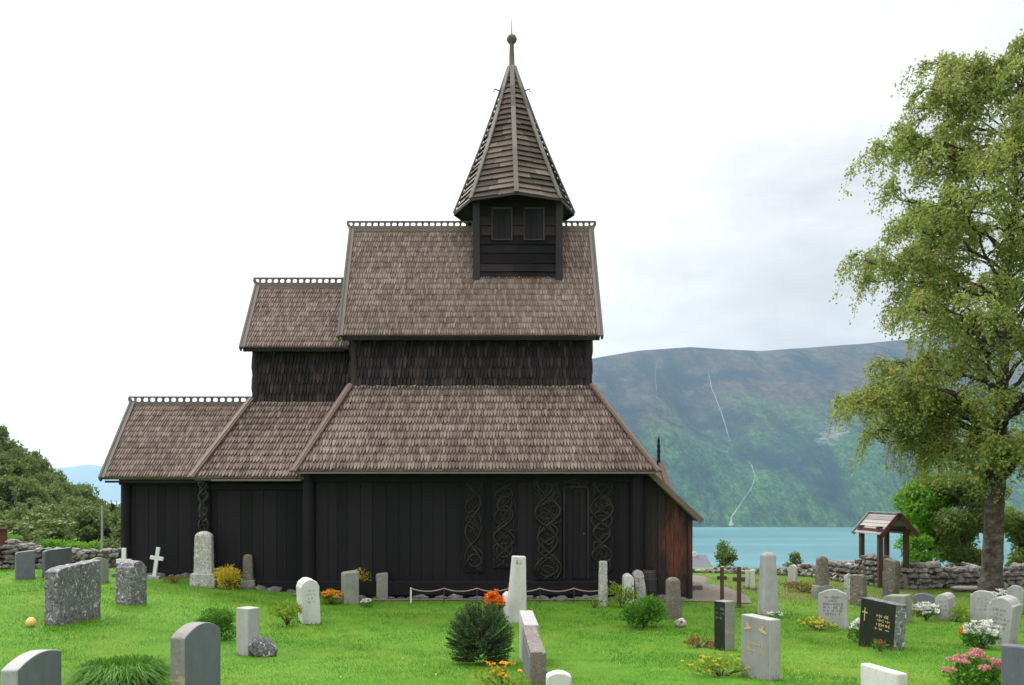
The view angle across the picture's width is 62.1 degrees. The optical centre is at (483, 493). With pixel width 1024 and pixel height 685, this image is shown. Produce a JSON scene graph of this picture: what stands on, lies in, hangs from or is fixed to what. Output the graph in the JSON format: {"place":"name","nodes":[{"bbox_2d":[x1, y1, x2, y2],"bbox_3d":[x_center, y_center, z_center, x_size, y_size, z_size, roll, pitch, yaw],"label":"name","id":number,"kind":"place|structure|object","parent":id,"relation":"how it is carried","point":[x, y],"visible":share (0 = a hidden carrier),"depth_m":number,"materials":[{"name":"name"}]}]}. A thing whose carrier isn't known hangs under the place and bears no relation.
{"place":"outdoors","nodes":[
{"label":"outdoors","id":0,"kind":"place"},
{"bbox_2d":[54,464,120,501],"bbox_3d":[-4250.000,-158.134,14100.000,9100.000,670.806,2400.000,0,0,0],"label":"distant mountain","id":1,"kind":"structure","parent":0,"point":[89,474],"depth_m":13671.51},
{"bbox_2d":[0,538,1023,684],"bbox_3d":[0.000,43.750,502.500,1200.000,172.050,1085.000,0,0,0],"label":"ground","id":2,"kind":"structure","parent":0,"point":[144,609],"depth_m":13.61,"materials":[{"name":"plant"}]},
{"bbox_2d":[0,528,8,564],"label":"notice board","id":3,"kind":"object","parent":2,"relation":"on","point":[3,535],"visible":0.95,"depth_m":26.05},
{"bbox_2d":[0,453,23,475],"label":"hill tree","id":4,"kind":"object","parent":2,"relation":"on","point":[16,471],"visible":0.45,"depth_m":112.71,"materials":[{"name":"green plant"}]},
{"bbox_2d":[0,474,27,503],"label":"hill tree","id":5,"kind":"object","parent":2,"relation":"on","point":[8,482],"visible":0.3,"depth_m":92.35,"materials":[{"name":"green plant"}]},
{"bbox_2d":[0,500,28,515],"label":"hill tree","id":6,"kind":"object","parent":2,"relation":"on","point":[3,505],"visible":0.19,"depth_m":77.36,"materials":[{"name":"green plant"}]},
{"bbox_2d":[0,458,32,478],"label":"hill tree","id":7,"kind":"object","parent":2,"relation":"on","point":[26,471],"visible":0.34,"depth_m":113.34,"materials":[{"name":"green plant"}]},
{"bbox_2d":[5,446,29,470],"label":"hill tree","id":8,"kind":"object","parent":2,"relation":"on","point":[18,455],"visible":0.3,"depth_m":121.30,"materials":[{"name":"green plant"}]},
{"bbox_2d":[0,519,41,541],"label":"hill tree","id":9,"kind":"object","parent":2,"relation":"on","point":[14,522],"visible":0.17,"depth_m":54.39,"materials":[{"name":"green plant"}]},
{"bbox_2d":[15,550,34,579],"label":"headstone","id":10,"kind":"object","parent":2,"relation":"on","point":[24,564],"visible":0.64,"depth_m":22.71,"materials":[{"name":"grey stone"}]},
{"bbox_2d":[4,506,48,533],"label":"hill tree","id":11,"kind":"object","parent":2,"relation":"on","point":[15,513],"visible":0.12,"depth_m":66.10,"materials":[{"name":"green plant"}]},
{"bbox_2d":[9,477,49,503],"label":"hill tree","id":12,"kind":"object","parent":2,"relation":"on","point":[39,492],"visible":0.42,"depth_m":91.59,"materials":[{"name":"green plant"}]},
{"bbox_2d":[1,649,60,684],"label":"headstone","id":13,"kind":"object","parent":2,"relation":"on","point":[37,667],"visible":1,"depth_m":6.50,"materials":[{"name":"grey stone"}]},
{"bbox_2d":[25,455,50,479],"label":"hill tree","id":14,"kind":"object","parent":2,"relation":"on","point":[44,464],"visible":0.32,"depth_m":121.54,"materials":[{"name":"green plant"}]},
{"bbox_2d":[21,511,62,537],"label":"hill tree","id":15,"kind":"object","parent":2,"relation":"on","point":[34,516],"visible":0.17,"depth_m":63.29,"materials":[{"name":"green plant"}]},
{"bbox_2d":[33,471,57,485],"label":"hill tree","id":16,"kind":"object","parent":2,"relation":"on","point":[48,477],"visible":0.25,"depth_m":116.20,"materials":[{"name":"green plant"}]},
{"bbox_2d":[13,518,79,543],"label":"hill tree","id":17,"kind":"object","parent":2,"relation":"on","point":[53,527],"visible":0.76,"depth_m":50.68,"materials":[{"name":"green plant"}]},
{"bbox_2d":[29,503,63,519],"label":"hill tree","id":18,"kind":"object","parent":2,"relation":"on","point":[39,509],"visible":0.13,"depth_m":73.39,"materials":[{"name":"green plant"}]},
{"bbox_2d":[38,536,66,547],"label":"scrub bush","id":19,"kind":"object","parent":2,"relation":"on","point":[52,543],"visible":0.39,"depth_m":34.81,"materials":[{"name":"green plant"}]},
{"bbox_2d":[40,484,68,505],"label":"hill tree","id":20,"kind":"object","parent":2,"relation":"on","point":[57,495],"visible":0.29,"depth_m":106.41,"materials":[{"name":"green plant"}]},
{"bbox_2d":[42,547,71,577],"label":"headstone","id":21,"kind":"object","parent":2,"relation":"on","point":[51,558],"visible":0.58,"depth_m":23.38,"materials":[{"name":"grey stone"}]},
{"bbox_2d":[0,538,120,568],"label":"dry stone wall","id":22,"kind":"structure","parent":2,"relation":"on","point":[11,546],"depth_m":26.49,"materials":[{"name":"stone"}]},
{"bbox_2d":[52,480,78,498],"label":"hill tree","id":23,"kind":"object","parent":2,"relation":"on","point":[66,487],"visible":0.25,"depth_m":114.23,"materials":[{"name":"green plant"}]},
{"bbox_2d":[44,559,100,625],"bbox_3d":[-7.420,1.835,15.372,0.255,1.208,1.420,0,0,5],"label":"headstone","id":24,"kind":"object","parent":2,"relation":"on","point":[72,591],"visible":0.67,"depth_m":15.11,"materials":[{"name":"grey stone"}]},
{"bbox_2d":[60,538,90,558],"bbox_3d":[-16.962,2.395,34.971,1.646,1.155,1.348,0,0,0],"label":"scrub bush","id":25,"kind":"object","parent":2,"relation":"on","point":[73,544],"visible":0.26,"depth_m":34.94,"materials":[{"name":"green plant"}]},
{"bbox_2d":[62,495,100,542],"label":"hill tree","id":26,"kind":"object","parent":2,"relation":"on","point":[74,502],"visible":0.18,"depth_m":92.11,"materials":[{"name":"green plant"}]},
{"bbox_2d":[71,484,99,506],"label":"hill tree","id":27,"kind":"object","parent":2,"relation":"on","point":[84,492],"visible":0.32,"depth_m":111.36,"materials":[{"name":"green plant"}]},
{"bbox_2d":[67,505,113,542],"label":"hill tree","id":28,"kind":"object","parent":2,"relation":"on","point":[83,517],"visible":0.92,"depth_m":80.68,"materials":[{"name":"green plant"}]},
{"bbox_2d":[91,557,108,582],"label":"headstone","id":29,"kind":"object","parent":2,"relation":"on","point":[104,571],"visible":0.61,"depth_m":21.87,"materials":[{"name":"stone"}]},
{"bbox_2d":[91,536,120,558],"bbox_3d":[-15.740,2.394,36.056,1.518,1.269,1.497,0,0,0],"label":"scrub bush","id":30,"kind":"object","parent":2,"relation":"on","point":[109,543],"visible":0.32,"depth_m":35.95,"materials":[{"name":"green plant"}]},
{"bbox_2d":[94,509,120,540],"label":"hill tree","id":31,"kind":"object","parent":2,"relation":"on","point":[115,518],"visible":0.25,"depth_m":86.14,"materials":[{"name":"green plant"}]},
{"bbox_2d":[61,653,170,684],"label":"grass tuft","id":32,"kind":"object","parent":2,"relation":"on","point":[125,669],"visible":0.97,"depth_m":7.51,"materials":[{"name":"green plant"}]},
{"bbox_2d":[115,560,146,605],"bbox_3d":[-7.438,1.924,17.918,0.403,1.050,0.518,0,0,17],"label":"headstone","id":33,"kind":"object","parent":2,"relation":"on","point":[130,583],"visible":0.83,"depth_m":17.73,"materials":[{"name":"grey stone"}]},
{"bbox_2d":[147,547,163,578],"bbox_3d":[-8.873,1.920,22.993,0.360,0.966,0.192,8,0,0],"label":"grave cross","id":34,"kind":"object","parent":2,"relation":"on","point":[156,558],"visible":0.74,"depth_m":22.96,"materials":[{"name":"white paint"}]},
{"bbox_2d":[171,622,220,684],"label":"headstone","id":35,"kind":"object","parent":2,"relation":"on","point":[195,653],"visible":1,"depth_m":7.06,"materials":[{"name":"stone"}]},
{"bbox_2d":[190,531,217,587],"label":"grave pillar","id":36,"kind":"structure","parent":2,"relation":"on","point":[201,575],"depth_m":21.65,"materials":[{"name":"stone"}]},
{"bbox_2d":[195,607,235,639],"bbox_3d":[-4.216,2.050,13.332,0.631,0.561,0.709,0,0,24],"label":"box shrub","id":37,"kind":"object","parent":2,"relation":"on","point":[219,618],"visible":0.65,"depth_m":13.30,"materials":[{"name":"green plant"}]},
{"bbox_2d":[212,563,242,589],"bbox_3d":[-6.567,2.122,21.666,0.640,0.695,0.869,0,0,17],"label":"yellow shrub","id":38,"kind":"object","parent":2,"relation":"on","point":[225,574],"visible":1,"depth_m":21.63,"materials":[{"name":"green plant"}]},
{"bbox_2d":[239,554,255,587],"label":"grave pillar","id":39,"kind":"structure","parent":2,"relation":"on","point":[247,576],"depth_m":22.14,"materials":[{"name":"stone"}]},
{"bbox_2d":[236,606,259,655],"bbox_3d":[-3.222,1.931,11.605,0.245,0.765,0.206,0,0,34],"label":"headstone","id":40,"kind":"object","parent":2,"relation":"on","point":[247,624],"visible":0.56,"depth_m":11.53,"materials":[{"name":"grey stone"}]},
{"bbox_2d":[248,637,277,656],"bbox_3d":[-2.993,2.086,11.466,0.361,0.341,0.335,0,0,-26],"label":"boulder","id":41,"kind":"object","parent":2,"relation":"on","point":[262,647],"visible":0.88,"depth_m":11.35,"materials":[{"name":"grey stone"}]},
{"bbox_2d":[269,599,302,625],"bbox_3d":[-3.746,2.274,16.150,0.650,0.543,0.771,0,0,0],"label":"perennial","id":42,"kind":"object","parent":2,"relation":"on","point":[292,611],"visible":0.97,"depth_m":16.11,"materials":[{"name":"green plant"}]},
{"bbox_2d":[296,577,319,623],"bbox_3d":[-3.491,2.172,16.892,0.373,1.007,0.570,-3,1,-22],"label":"headstone","id":43,"kind":"object","parent":2,"relation":"on","point":[307,593],"visible":0.88,"depth_m":16.64,"materials":[{"name":"white stone"}]},
{"bbox_2d":[319,589,342,603],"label":"flower plant","id":44,"kind":"object","parent":2,"relation":"on","point":[329,593],"visible":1,"depth_m":20.47,"materials":[{"name":"orange plant"}]},
{"bbox_2d":[341,570,358,604],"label":"headstone","id":45,"kind":"object","parent":2,"relation":"on","point":[350,585],"visible":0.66,"depth_m":20.62,"materials":[{"name":"stone"}]},
{"bbox_2d":[376,572,387,598],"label":"headstone","id":46,"kind":"object","parent":2,"relation":"on","point":[382,584],"visible":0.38,"depth_m":21.83,"materials":[{"name":"stone"}]},
{"bbox_2d":[98,20,703,599],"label":"stave church","id":47,"kind":"structure","parent":2,"relation":"on","point":[428,410],"depth_m":23.34,"materials":[{"name":"brown wood"}]},
{"bbox_2d":[563,486,588,578],"bbox_3d":[2.381,0.996,21.980,0.681,2.407,0.100,0,0,0],"label":"door","id":48,"kind":"structure","parent":47,"relation":"in","point":[576,497],"depth_m":21.98,"materials":[{"name":"brown wood"}]},
{"bbox_2d":[445,599,515,665],"bbox_3d":[-0.049,1.684,10.386,0.893,0.784,0.891,0,0,0],"label":"dwarf conifer","id":49,"kind":"object","parent":2,"relation":"on","point":[479,624],"visible":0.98,"depth_m":10.24,"materials":[{"name":"green plant"}]},
{"bbox_2d":[483,589,505,616],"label":"flower plant","id":50,"kind":"object","parent":2,"relation":"on","point":[495,595],"visible":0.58,"depth_m":16.83,"materials":[{"name":"orange plant"}]},
{"bbox_2d":[291,593,706,600],"bbox_3d":[0.400,2.638,21.778,10.600,0.166,0.544,0,0,0],"label":"gravel strip","id":51,"kind":"object","parent":2,"relation":"on","point":[494,599],"visible":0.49,"depth_m":21.73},
{"bbox_2d":[642,569,656,598],"bbox_3d":[4.222,2.326,21.750,0.407,0.800,0.406,0,0,0],"label":"barrel","id":52,"kind":"object","parent":51,"relation":"on","point":[650,578],"visible":0.7,"depth_m":21.58,"materials":[{"name":"wood"}]},
{"bbox_2d":[473,660,530,684],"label":"flower plant","id":53,"kind":"object","parent":2,"relation":"on","point":[495,671],"visible":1,"depth_m":7.51,"materials":[{"name":"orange plant"}]},
{"bbox_2d":[410,587,597,602],"bbox_3d":[0.605,2.548,21.145,4.885,0.443,0.052,0,0,0],"label":"rope barrier","id":54,"kind":"object","parent":2,"relation":"on","point":[411,588],"visible":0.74,"depth_m":21.12,"materials":[{"name":"fabric"}]},
{"bbox_2d":[506,556,526,622],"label":"grave pillar","id":55,"kind":"structure","parent":2,"relation":"on","point":[517,600],"depth_m":17.26,"materials":[{"name":"white stone"}]},
{"bbox_2d":[519,610,538,661],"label":"headstone","id":56,"kind":"object","parent":2,"relation":"on","point":[527,618],"visible":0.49,"depth_m":10.79,"materials":[{"name":"grey stone"}]},
{"bbox_2d":[523,627,545,684],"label":"headstone","id":57,"kind":"object","parent":2,"relation":"on","point":[534,661],"visible":0.88,"depth_m":8.13,"materials":[{"name":"grey stone"}]},
{"bbox_2d":[546,670,571,684],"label":"headstone","id":58,"kind":"object","parent":2,"relation":"on","point":[557,677],"visible":1,"depth_m":6.88,"materials":[{"name":"white stone"}]},
{"bbox_2d":[598,561,607,606],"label":"grave pillar","id":59,"kind":"structure","parent":2,"relation":"on","point":[602,591],"depth_m":20.51,"materials":[{"name":"stone"}]},
{"bbox_2d":[606,581,638,607],"bbox_3d":[3.306,2.417,20.245,0.726,0.672,0.587,0,0,44],"label":"perennial","id":60,"kind":"object","parent":2,"relation":"on","point":[625,592],"visible":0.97,"depth_m":20.24,"materials":[{"name":"green plant"}]},
{"bbox_2d":[622,573,633,602],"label":"headstone","id":61,"kind":"object","parent":2,"relation":"on","point":[627,579],"visible":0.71,"depth_m":21.14,"materials":[{"name":"white stone"}]},
{"bbox_2d":[632,570,645,599],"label":"headstone","id":62,"kind":"object","parent":2,"relation":"on","point":[639,580],"visible":0.69,"depth_m":21.38,"materials":[{"name":"stone"}]},
{"bbox_2d":[618,593,669,629],"bbox_3d":[3.053,2.247,16.143,1.038,0.687,1.168,0,0,0],"label":"leaf shrub","id":63,"kind":"object","parent":2,"relation":"on","point":[648,608],"visible":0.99,"depth_m":16.00,"materials":[{"name":"green plant"}]},
{"bbox_2d":[665,577,681,619],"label":"grave pillar","id":64,"kind":"structure","parent":2,"relation":"on","point":[673,599],"depth_m":17.88,"materials":[{"name":"grey stone"}]},
{"bbox_2d":[683,634,713,647],"bbox_3d":[3.224,2.211,12.649,0.580,0.218,0.494,0,0,0],"label":"flower bed","id":65,"kind":"object","parent":2,"relation":"on","point":[693,640],"visible":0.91,"depth_m":12.63,"materials":[{"name":"brown plant"}]},
{"bbox_2d":[693,552,712,566],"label":"house","id":66,"kind":"structure","parent":2,"relation":"on","point":[701,561],"depth_m":61.16,"materials":[{"name":"white stone"}]},
{"bbox_2d":[678,651,752,676],"bbox_3d":[2.473,1.812,8.854,0.925,0.250,0.752,0,0,-32],"label":"flower bed","id":67,"kind":"object","parent":2,"relation":"on","point":[716,665],"visible":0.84,"depth_m":8.83,"materials":[{"name":"yellow plant"}]},
{"bbox_2d":[717,567,726,599],"bbox_3d":[5.972,2.333,21.330,0.240,1.003,0.060,0,0,12],"label":"grave cross","id":68,"kind":"object","parent":2,"relation":"on","point":[721,577],"visible":0.84,"depth_m":21.30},
{"bbox_2d":[714,600,734,650],"bbox_3d":[3.497,1.970,12.365,0.230,0.836,0.196,0,0,-36],"label":"headstone","id":69,"kind":"object","parent":2,"relation":"on","point":[724,624],"visible":0.86,"depth_m":12.29,"materials":[{"name":"stone"}]},
{"bbox_2d":[714,539,737,566],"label":"young tree","id":70,"kind":"object","parent":2,"relation":"on","point":[725,556],"visible":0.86,"depth_m":43.74,"materials":[{"name":"green plant"}]},
{"bbox_2d":[733,567,744,606],"bbox_3d":[6.088,2.282,20.295,0.280,1.079,0.060,0,0,12],"label":"grave cross","id":71,"kind":"object","parent":2,"relation":"on","point":[739,579],"visible":0.83,"depth_m":20.26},
{"bbox_2d":[741,614,779,680],"bbox_3d":[2.801,1.617,8.615,0.147,0.749,0.446,0,0,-19],"label":"headstone","id":72,"kind":"object","parent":2,"relation":"on","point":[760,645],"visible":0.99,"depth_m":8.51,"materials":[{"name":"grey stone"}]},
{"bbox_2d":[757,552,778,614],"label":"grave pillar","id":73,"kind":"structure","parent":2,"relation":"on","point":[767,594],"depth_m":18.89,"materials":[{"name":"grey stone"}]},
{"bbox_2d":[693,559,858,581],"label":"dry stone wall","id":74,"kind":"structure","parent":2,"relation":"on","point":[840,569],"depth_m":29.97,"materials":[{"name":"stone"}]},
{"bbox_2d":[782,551,802,567],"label":"young tree","id":75,"kind":"object","parent":2,"relation":"on","point":[794,556],"visible":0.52,"depth_m":45.90,"materials":[{"name":"green plant"}]},
{"bbox_2d":[787,565,797,584],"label":"headstone","id":76,"kind":"object","parent":2,"relation":"on","point":[792,572],"visible":0.76,"depth_m":25.83,"materials":[{"name":"white stone"}]},
{"bbox_2d":[781,580,814,592],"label":"perennial","id":77,"kind":"object","parent":2,"relation":"on","point":[805,586],"visible":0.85,"depth_m":23.79,"materials":[{"name":"brown plant"}]},
{"bbox_2d":[796,616,839,630],"bbox_3d":[6.132,2.390,15.542,0.741,0.306,0.819,0,0,0],"label":"flower bed","id":78,"kind":"object","parent":2,"relation":"on","point":[822,623],"visible":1,"depth_m":15.54,"materials":[{"name":"yellow plant"}]},
{"bbox_2d":[811,556,832,597],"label":"grave pillar","id":79,"kind":"structure","parent":2,"relation":"on","point":[821,577],"depth_m":22.32,"materials":[{"name":"stone"}]},
{"bbox_2d":[818,589,848,629],"bbox_3d":[6.547,2.221,15.940,0.527,0.889,0.133,-2,-1,29],"label":"headstone","id":80,"kind":"object","parent":2,"relation":"on","point":[833,605],"visible":0.86,"depth_m":15.87,"materials":[{"name":"grey stone"}]},
{"bbox_2d":[847,617,859,641],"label":"flower plant","id":81,"kind":"object","parent":2,"relation":"on","point":[856,626],"visible":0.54,"depth_m":13.42,"materials":[{"name":"white plant"}]},
{"bbox_2d":[850,574,866,605],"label":"headstone","id":82,"kind":"object","parent":2,"relation":"on","point":[858,588],"visible":0.74,"depth_m":20.75,"materials":[{"name":"grey stone"}]},
{"bbox_2d":[855,553,891,585],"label":"dry stone wall","id":83,"kind":"structure","parent":2,"relation":"on","point":[868,565],"depth_m":25.37,"materials":[{"name":"stone"}]},
{"bbox_2d":[858,597,906,650],"bbox_3d":[5.830,1.977,12.462,0.195,0.821,0.709,3,1,-16],"label":"headstone","id":84,"kind":"object","parent":2,"relation":"on","point":[884,620],"visible":0.92,"depth_m":12.33,"materials":[{"name":"grey stone"}]},
{"bbox_2d":[861,663,906,684],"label":"headstone","id":85,"kind":"object","parent":2,"relation":"on","point":[872,674],"visible":1,"depth_m":6.74,"materials":[{"name":"white stone"}]},
{"bbox_2d":[851,511,919,587],"bbox_3d":[11.963,1.717,25.400,1.171,2.366,1.930,0,0,0],"label":"gate shelter","id":86,"kind":"object","parent":2,"relation":"on","point":[880,525],"visible":0.71,"depth_m":24.82,"materials":[{"name":"brown wood"}]},
{"bbox_2d":[882,558,899,595],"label":"headstone","id":87,"kind":"object","parent":2,"relation":"on","point":[890,577],"visible":0.73,"depth_m":22.79,"materials":[{"name":"grey stone"}]},
{"bbox_2d":[883,594,911,621],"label":"headstone","id":88,"kind":"object","parent":2,"relation":"on","point":[905,599],"visible":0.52,"depth_m":17.25,"materials":[{"name":"stone"}]},
{"bbox_2d":[893,524,941,572],"bbox_3d":[14.495,2.055,28.536,1.273,2.062,1.591,0,0,43],"label":"leafy tree","id":89,"kind":"object","parent":2,"relation":"on","point":[916,549],"visible":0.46,"depth_m":28.33,"materials":[{"name":"green plant"}]},
{"bbox_2d":[823,28,1023,596],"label":"birch tree","id":90,"kind":"object","parent":2,"relation":"on","point":[915,397],"visible":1,"depth_m":21.84,"materials":[{"name":"green plant"}]},
{"bbox_2d":[913,593,933,612],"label":"headstone","id":91,"kind":"object","parent":2,"relation":"on","point":[921,597],"visible":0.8,"depth_m":19.00,"materials":[{"name":"grey stone"}]},
{"bbox_2d":[912,601,940,620],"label":"flower plant","id":92,"kind":"object","parent":2,"relation":"on","point":[925,608],"visible":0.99,"depth_m":17.54,"materials":[{"name":"white plant"}]},
{"bbox_2d":[889,470,972,561],"bbox_3d":[15.780,1.136,30.106,2.607,4.064,2.293,0,0,0],"label":"leafy tree","id":93,"kind":"object","parent":2,"relation":"on","point":[919,508],"visible":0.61,"depth_m":29.67,"materials":[{"name":"green plant"}]},
{"bbox_2d":[935,592,955,620],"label":"headstone","id":94,"kind":"object","parent":2,"relation":"on","point":[945,601],"visible":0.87,"depth_m":17.65,"materials":[{"name":"grey stone"}]},
{"bbox_2d":[947,604,970,622],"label":"perennial","id":95,"kind":"object","parent":2,"relation":"on","point":[959,611],"visible":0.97,"depth_m":17.28,"materials":[{"name":"green plant"}]},
{"bbox_2d":[899,560,1023,588],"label":"dry stone wall","id":96,"kind":"structure","parent":2,"relation":"on","point":[937,575],"depth_m":24.78,"materials":[{"name":"stone"}]},
{"bbox_2d":[940,647,1000,684],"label":"sedum plant","id":97,"kind":"object","parent":2,"relation":"on","point":[976,662],"visible":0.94,"depth_m":7.65,"materials":[{"name":"pink plant"}]},
{"bbox_2d":[928,469,1013,566],"bbox_3d":[16.471,1.105,29.111,2.638,4.025,2.379,0,0,0],"label":"leafy tree","id":98,"kind":"object","parent":2,"relation":"on","point":[960,523],"visible":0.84,"depth_m":28.78,"materials":[{"name":"green plant"}]},
{"bbox_2d":[961,619,1003,648],"bbox_3d":[7.354,2.084,12.524,0.562,0.501,0.546,0,0,0],"label":"flower plant","id":99,"kind":"object","parent":2,"relation":"on","point":[976,626],"visible":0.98,"depth_m":12.49,"materials":[{"name":"white plant"}]},
{"bbox_2d":[970,590,996,620],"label":"headstone","id":100,"kind":"object","parent":2,"relation":"on","point":[980,600],"visible":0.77,"depth_m":17.40,"materials":[{"name":"grey stone"}]},
{"bbox_2d":[983,595,1022,645],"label":"headstone","id":101,"kind":"object","parent":2,"relation":"on","point":[1004,612],"visible":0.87,"depth_m":13.02,"materials":[{"name":"grey stone"}]},
{"bbox_2d":[1001,643,1023,684],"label":"headstone","id":102,"kind":"object","parent":2,"relation":"on","point":[1012,664],"visible":1,"depth_m":7.05,"materials":[{"name":"grey stone"}]},
{"bbox_2d":[1004,503,1023,575],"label":"leafy tree","id":103,"kind":"object","parent":2,"relation":"on","point":[1014,528],"visible":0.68,"depth_m":29.79,"materials":[{"name":"green plant"}]},
{"bbox_2d":[1007,585,1023,613],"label":"headstone","id":104,"kind":"object","parent":2,"relation":"on","point":[1016,591],"visible":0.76,"depth_m":18.85,"materials":[{"name":"grey stone"}]},
{"bbox_2d":[0,0,1023,467],"label":"sky","id":105,"kind":"structure","parent":0,"point":[159,158],"materials":[{"name":"white"}]},
{"bbox_2d":[106,502,1017,567],"bbox_3d":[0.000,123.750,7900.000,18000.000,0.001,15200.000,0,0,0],"label":"fjord water","id":106,"kind":"structure","parent":0,"point":[751,545],"depth_m":2125.02,"materials":[{"name":"liquid"}]},
{"bbox_2d":[687,575,751,602],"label":"gravel path","id":107,"kind":"structure","parent":0,"point":[709,594],"depth_m":23.22,"materials":[{"name":"gravel"}]},
{"bbox_2d":[592,326,1023,526],"bbox_3d":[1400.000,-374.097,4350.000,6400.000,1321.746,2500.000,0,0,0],"label":"mountain side","id":108,"kind":"structure","parent":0,"point":[774,405],"depth_m":3850.95,"materials":[{"name":"plant"}]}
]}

